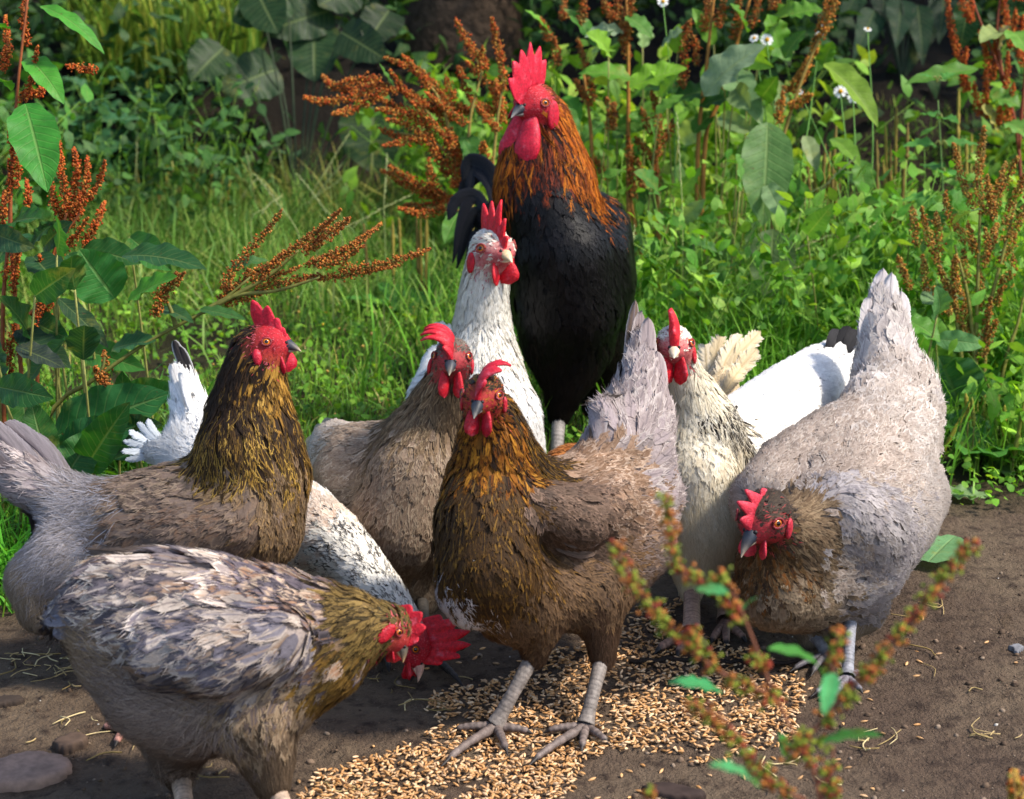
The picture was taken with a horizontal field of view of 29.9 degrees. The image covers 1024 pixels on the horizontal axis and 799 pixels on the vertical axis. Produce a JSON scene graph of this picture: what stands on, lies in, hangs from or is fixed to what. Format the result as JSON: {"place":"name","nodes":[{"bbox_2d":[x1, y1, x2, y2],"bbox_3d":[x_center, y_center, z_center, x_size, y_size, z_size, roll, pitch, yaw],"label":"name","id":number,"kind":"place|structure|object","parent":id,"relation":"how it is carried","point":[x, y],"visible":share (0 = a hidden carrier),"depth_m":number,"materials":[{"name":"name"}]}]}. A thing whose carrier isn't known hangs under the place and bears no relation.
{"place":"outdoors","nodes":[
{"label":"outdoors","id":0,"kind":"place"},
{"bbox_2d":[0,0,1023,798],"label":"ground","id":1,"kind":"structure","parent":0,"point":[938,764],"depth_m":2.47,"materials":[{"name":"soil"}]},
{"bbox_2d":[0,695,24,707],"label":"flat stone","id":2,"kind":"object","parent":1,"relation":"on","point":[6,701],"visible":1,"depth_m":2.39,"materials":[{"name":"grey stone"}]},
{"bbox_2d":[0,751,72,792],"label":"flat stone","id":3,"kind":"object","parent":1,"relation":"on","point":[27,771],"visible":1,"depth_m":2.19,"materials":[{"name":"grey stone"}]},
{"bbox_2d":[0,0,106,423],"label":"dock plant","id":4,"kind":"object","parent":1,"relation":"on","point":[33,136],"visible":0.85,"depth_m":2.95,"materials":[{"name":"green plant"}]},
{"bbox_2d":[52,731,87,754],"bbox_3d":[-0.521,0.406,2.268,0.041,0.015,0.035,-13,20,-39],"label":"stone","id":5,"kind":"object","parent":1,"relation":"on","point":[70,742],"visible":0.98,"depth_m":2.26,"materials":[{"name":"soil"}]},
{"bbox_2d":[0,215,171,534],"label":"dock rosette","id":6,"kind":"object","parent":1,"relation":"on","point":[54,277],"visible":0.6,"depth_m":2.85,"materials":[{"name":"green plant"}]},
{"bbox_2d":[30,76,146,199],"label":"nettle plant","id":7,"kind":"object","parent":1,"relation":"on","point":[105,132],"visible":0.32,"depth_m":5.57,"materials":[{"name":"green plant"}]},
{"bbox_2d":[75,65,197,208],"bbox_3d":[-1.122,-0.775,5.734,0.344,0.418,0.354,8,17,27],"label":"nettle plant","id":8,"kind":"object","parent":1,"relation":"on","point":[133,92],"visible":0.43,"depth_m":5.76,"materials":[{"name":"green plant"}]},
{"bbox_2d":[105,76,204,92],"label":"nettle plant","id":9,"kind":"object","parent":1,"relation":"on","point":[141,82],"visible":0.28,"depth_m":5.98,"materials":[{"name":"green plant"}]},
{"bbox_2d":[0,300,313,746],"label":"hen","id":10,"kind":"object","parent":1,"relation":"on","point":[237,480],"visible":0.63,"depth_m":2.39,"materials":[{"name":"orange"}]},
{"bbox_2d":[55,0,262,94],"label":"reed grass","id":11,"kind":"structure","parent":1,"relation":"on","point":[173,36],"depth_m":5.97,"materials":[{"name":"green plant"}]},
{"bbox_2d":[156,142,229,230],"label":"plantain plant","id":12,"kind":"object","parent":1,"relation":"on","point":[195,172],"visible":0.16,"depth_m":5.39,"materials":[{"name":"green plant"}]},
{"bbox_2d":[135,119,256,199],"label":"ryegrass tuft","id":13,"kind":"object","parent":1,"relation":"on","point":[254,181],"visible":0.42,"depth_m":5.40,"materials":[{"name":"green plant"}]},
{"bbox_2d":[15,208,430,474],"bbox_3d":[-0.424,-0.021,2.834,0.607,0.533,0.290,0,16,0],"label":"dock plant","id":14,"kind":"object","parent":1,"relation":"on","point":[78,438],"visible":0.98,"depth_m":2.85,"materials":[{"name":"green plant"}]},
{"bbox_2d":[35,544,425,798],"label":"hen","id":15,"kind":"object","parent":1,"relation":"on","point":[187,662],"visible":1,"depth_m":2.02,"materials":[{"name":"grey"}]},
{"bbox_2d":[247,122,270,136],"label":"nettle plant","id":16,"kind":"object","parent":1,"relation":"on","point":[266,131],"visible":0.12,"depth_m":5.83,"materials":[{"name":"green plant"}]},
{"bbox_2d":[278,130,304,159],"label":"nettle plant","id":17,"kind":"object","parent":1,"relation":"on","point":[298,152],"visible":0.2,"depth_m":5.80,"materials":[{"name":"green plant"}]},
{"bbox_2d":[121,340,470,681],"bbox_3d":[-0.279,0.162,2.547,0.221,0.406,0.559,-13,20,-39],"label":"hen","id":18,"kind":"object","parent":1,"relation":"on","point":[339,545],"visible":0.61,"depth_m":2.52,"materials":[{"name":"white"}]},
{"bbox_2d":[245,130,350,233],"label":"ryegrass tuft","id":19,"kind":"object","parent":1,"relation":"on","point":[319,191],"visible":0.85,"depth_m":5.18,"materials":[{"name":"green plant"}]},
{"bbox_2d":[187,0,432,207],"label":"burdock plant","id":20,"kind":"object","parent":1,"relation":"on","point":[318,43],"visible":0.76,"depth_m":5.55,"materials":[{"name":"green plant"}]},
{"bbox_2d":[47,215,583,414],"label":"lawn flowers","id":21,"kind":"object","parent":1,"relation":"on","point":[249,313],"visible":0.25,"depth_m":3.94,"materials":[{"name":"plant"}]},
{"bbox_2d":[251,153,411,287],"bbox_3d":[-0.431,-0.423,4.632,0.395,0.338,0.092,-1,16,-4],"label":"ryegrass tuft","id":22,"kind":"object","parent":1,"relation":"on","point":[273,200],"visible":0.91,"depth_m":4.61,"materials":[{"name":"green plant"}]},
{"bbox_2d":[305,323,473,685],"bbox_3d":[-0.166,0.096,2.693,0.218,0.423,0.680,-4,16,-15],"label":"hen","id":23,"kind":"object","parent":1,"relation":"on","point":[382,480],"visible":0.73,"depth_m":2.63,"materials":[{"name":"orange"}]},
{"bbox_2d":[347,216,450,316],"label":"plantain plant","id":24,"kind":"object","parent":1,"relation":"on","point":[419,267],"visible":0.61,"depth_m":4.41,"materials":[{"name":"green plant"}]},
{"bbox_2d":[302,17,509,243],"bbox_3d":[-0.214,-0.437,4.001,0.418,0.714,0.353,0,16,0],"label":"dock plant","id":25,"kind":"object","parent":1,"relation":"on","point":[459,143],"visible":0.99,"depth_m":3.94,"materials":[{"name":"brown plant"}]},
{"bbox_2d":[399,0,525,69],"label":"tree","id":26,"kind":"object","parent":1,"relation":"on","point":[473,16],"visible":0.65,"depth_m":6.21,"materials":[{"name":"brown plant"}]},
{"bbox_2d":[405,200,545,451],"bbox_3d":[-0.093,-0.081,3.104,0.196,0.516,0.445,-7,17,-23],"label":"hen","id":27,"kind":"object","parent":1,"relation":"on","point":[481,325],"visible":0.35,"depth_m":2.98,"materials":[{"name":"white"}]},
{"bbox_2d":[0,598,1021,798],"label":"straw litter","id":28,"kind":"object","parent":1,"relation":"on","point":[48,654],"visible":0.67,"depth_m":2.37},
{"bbox_2d":[1,507,1021,798],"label":"soil crumbs","id":29,"kind":"object","parent":1,"relation":"on","point":[679,759],"visible":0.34,"depth_m":2.36,"materials":[{"name":"soil"}]},
{"bbox_2d":[0,30,1023,476],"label":"undergrowth","id":30,"kind":"object","parent":1,"relation":"on","point":[714,206],"visible":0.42,"depth_m":4.41,"materials":[{"name":"green plant"}]},
{"bbox_2d":[0,0,1023,184],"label":"hedge undergrowth","id":31,"kind":"object","parent":1,"relation":"on","point":[66,55],"visible":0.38,"depth_m":5.89,"materials":[{"name":"green plant"}]},
{"bbox_2d":[0,141,1023,595],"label":"ground cover","id":32,"kind":"object","parent":1,"relation":"on","point":[966,465],"visible":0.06,"depth_m":3.94,"materials":[{"name":"green plant"}]},
{"bbox_2d":[447,42,637,450],"bbox_3d":[0.071,-0.286,3.426,0.276,0.721,0.774,-3,16,-10],"label":"rooster","id":33,"kind":"object","parent":1,"relation":"on","point":[569,229],"visible":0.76,"depth_m":3.21,"materials":[{"name":"black"}]},
{"bbox_2d":[296,597,806,798],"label":"grain pile","id":34,"kind":"object","parent":1,"relation":"on","point":[506,768],"visible":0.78,"depth_m":2.31,"materials":[{"name":"beige food"}]},
{"bbox_2d":[629,655,821,666],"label":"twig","id":35,"kind":"object","parent":34,"relation":"on","point":[659,660],"visible":0.76,"depth_m":2.50,"materials":[{"name":"brown plant"}]},
{"bbox_2d":[431,300,687,766],"bbox_3d":[0.070,0.142,2.390,0.228,0.450,0.573,6,17,21],"label":"hen","id":36,"kind":"object","parent":1,"relation":"on","point":[525,527],"visible":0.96,"depth_m":2.29,"materials":[{"name":"brown"}]},
{"bbox_2d":[547,443,575,455],"bbox_3d":[0.137,0.148,2.878,0.196,0.176,0.130,9,18,30],"label":"hen","id":37,"kind":"object","parent":1,"relation":"on","point":[558,450],"visible":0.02,"depth_m":2.86,"materials":[{"name":"orange"}]},
{"bbox_2d":[657,0,675,242],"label":"daisy plant","id":38,"kind":"object","parent":1,"relation":"on","point":[662,2],"visible":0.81,"depth_m":4.27,"materials":[{"name":"green plant"}]},
{"bbox_2d":[526,0,807,294],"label":"dock plant","id":39,"kind":"object","parent":1,"relation":"on","point":[725,70],"visible":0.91,"depth_m":4.23,"materials":[{"name":"green plant"}]},
{"bbox_2d":[641,781,705,798],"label":"stone","id":40,"kind":"object","parent":1,"relation":"on","point":[669,790],"visible":0.89,"depth_m":2.15,"materials":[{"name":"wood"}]},
{"bbox_2d":[567,8,790,312],"bbox_3d":[0.379,-0.552,4.425,0.515,0.698,0.668,3,16,10],"label":"dock rosette","id":41,"kind":"object","parent":1,"relation":"on","point":[768,90],"visible":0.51,"depth_m":4.27,"materials":[{"name":"green plant"}]},
{"bbox_2d":[632,154,815,330],"bbox_3d":[0.456,-0.351,4.122,0.410,0.453,0.708,0,16,0],"label":"dock rosette","id":42,"kind":"object","parent":1,"relation":"on","point":[771,197],"visible":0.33,"depth_m":3.96,"materials":[{"name":"green plant"}]},
{"bbox_2d":[697,329,764,395],"bbox_3d":[0.268,0.033,3.188,0.278,0.310,0.140,8,18,28],"label":"hen","id":43,"kind":"object","parent":1,"relation":"on","point":[729,367],"visible":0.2,"depth_m":3.12,"materials":[{"name":"beige"}]},
{"bbox_2d":[633,113,876,332],"bbox_3d":[0.489,-0.331,3.905,0.526,0.497,0.184,0,16,0],"label":"ryegrass tuft","id":44,"kind":"object","parent":1,"relation":"on","point":[829,181],"visible":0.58,"depth_m":3.89,"materials":[{"name":"green plant"}]},
{"bbox_2d":[653,308,857,656],"bbox_3d":[0.351,0.047,2.761,0.177,0.436,0.685,8,17,27],"label":"hen","id":45,"kind":"object","parent":1,"relation":"on","point":[721,436],"visible":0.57,"depth_m":2.60,"materials":[{"name":"white"}]},
{"bbox_2d":[749,25,822,234],"bbox_3d":[0.602,-0.484,4.182,0.164,0.644,0.228,0,16,0],"label":"daisy plant","id":46,"kind":"object","parent":1,"relation":"on","point":[766,40],"visible":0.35,"depth_m":4.18,"materials":[{"name":"green plant"}]},
{"bbox_2d":[607,492,982,798],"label":"dock plant","id":47,"kind":"object","parent":1,"relation":"on","point":[829,687],"visible":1,"depth_m":1.30,"materials":[{"name":"green plant"}]},
{"bbox_2d":[741,0,877,328],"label":"dock plant","id":48,"kind":"object","parent":1,"relation":"on","point":[767,154],"visible":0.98,"depth_m":3.91,"materials":[{"name":"green plant"}]},
{"bbox_2d":[778,126,840,304],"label":"plantain plant","id":49,"kind":"object","parent":1,"relation":"on","point":[833,181],"visible":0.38,"depth_m":4.19,"materials":[{"name":"green plant"}]},
{"bbox_2d":[799,27,873,316],"bbox_3d":[0.749,-0.483,4.205,0.159,0.640,0.223,-10,19,-33],"label":"daisy plant","id":50,"kind":"object","parent":1,"relation":"on","point":[867,29],"visible":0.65,"depth_m":4.18,"materials":[{"name":"green plant"}]},
{"bbox_2d":[727,268,951,698],"bbox_3d":[0.453,0.099,2.577,0.239,0.433,0.689,8,18,28],"label":"hen","id":51,"kind":"object","parent":1,"relation":"on","point":[839,507],"visible":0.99,"depth_m":2.47,"materials":[{"name":"grey"}]},
{"bbox_2d":[833,85,855,273],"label":"daisy plant","id":52,"kind":"object","parent":1,"relation":"on","point":[839,91],"visible":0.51,"depth_m":4.14,"materials":[{"name":"green plant"}]},
{"bbox_2d":[795,194,959,333],"bbox_3d":[0.765,-0.284,3.986,0.382,0.391,0.856,1,16,5],"label":"dock rosette","id":53,"kind":"object","parent":1,"relation":"on","point":[814,225],"visible":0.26,"depth_m":3.76,"materials":[{"name":"green plant"}]},
{"bbox_2d":[837,0,957,81],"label":"burdock plant","id":54,"kind":"object","parent":1,"relation":"on","point":[902,17],"visible":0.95,"depth_m":5.90,"materials":[{"name":"green plant"}]},
{"bbox_2d":[862,239,938,317],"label":"nettle plant","id":55,"kind":"object","parent":1,"relation":"on","point":[911,273],"visible":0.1,"depth_m":3.89,"materials":[{"name":"green plant"}]},
{"bbox_2d":[872,88,959,225],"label":"plantain plant","id":56,"kind":"object","parent":1,"relation":"on","point":[889,177],"visible":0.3,"depth_m":4.30,"materials":[{"name":"green plant"}]},
{"bbox_2d":[920,534,964,563],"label":"fallen leaf","id":57,"kind":"object","parent":1,"relation":"on","point":[942,548],"visible":0.62,"depth_m":2.88,"materials":[{"name":"green plant"}]},
{"bbox_2d":[902,72,984,286],"bbox_3d":[0.921,-0.408,4.090,0.196,0.555,0.210,8,17,26],"label":"nettle plant","id":58,"kind":"object","parent":1,"relation":"on","point":[926,142],"visible":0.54,"depth_m":4.09,"materials":[{"name":"green plant"}]},
{"bbox_2d":[896,125,1023,461],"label":"dock plant","id":59,"kind":"object","parent":1,"relation":"on","point":[924,326],"visible":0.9,"depth_m":3.49,"materials":[{"name":"brown plant"}]},
{"bbox_2d":[904,0,1023,223],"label":"dock plant","id":60,"kind":"object","parent":1,"relation":"on","point":[965,19],"visible":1,"depth_m":4.38,"materials":[{"name":"green plant"}]},
{"bbox_2d":[910,286,1023,433],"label":"dock rosette","id":61,"kind":"object","parent":1,"relation":"on","point":[943,299],"visible":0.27,"depth_m":3.40,"materials":[{"name":"green plant"}]},
{"bbox_2d":[950,484,987,499],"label":"fallen leaf","id":62,"kind":"object","parent":1,"relation":"on","point":[968,492],"visible":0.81,"depth_m":3.14,"materials":[{"name":"green plant"}]},
{"bbox_2d":[956,128,985,240],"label":"plantain plant","id":63,"kind":"object","parent":1,"relation":"on","point":[966,152],"visible":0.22,"depth_m":4.33,"materials":[{"name":"green plant"}]},
{"bbox_2d":[942,393,1023,477],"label":"plantain plant","id":64,"kind":"object","parent":1,"relation":"on","point":[993,451],"visible":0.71,"depth_m":3.30,"materials":[{"name":"green plant"}]},
{"bbox_2d":[982,461,1014,475],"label":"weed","id":65,"kind":"object","parent":1,"relation":"on","point":[1006,468],"visible":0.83,"depth_m":3.27,"materials":[{"name":"green plant"}]},
{"bbox_2d":[1005,768,1023,798],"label":"dock plant","id":66,"kind":"object","parent":1,"relation":"on","point":[1016,788],"visible":1,"depth_m":1.51,"materials":[{"name":"orange plant"}]},
{"bbox_2d":[1008,643,1023,652],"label":"stone","id":67,"kind":"object","parent":1,"relation":"on","point":[1017,648],"visible":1,"depth_m":2.55,"materials":[{"name":"grey stone"}]},
{"bbox_2d":[0,135,1023,612],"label":"tall grass","id":68,"kind":"structure","parent":0,"point":[240,241],"depth_m":4.52,"materials":[{"name":"green plant"}]},
{"bbox_2d":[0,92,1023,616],"bbox_3d":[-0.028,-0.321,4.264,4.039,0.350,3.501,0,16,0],"label":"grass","id":69,"kind":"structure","parent":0,"point":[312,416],"depth_m":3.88,"materials":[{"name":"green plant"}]}
]}

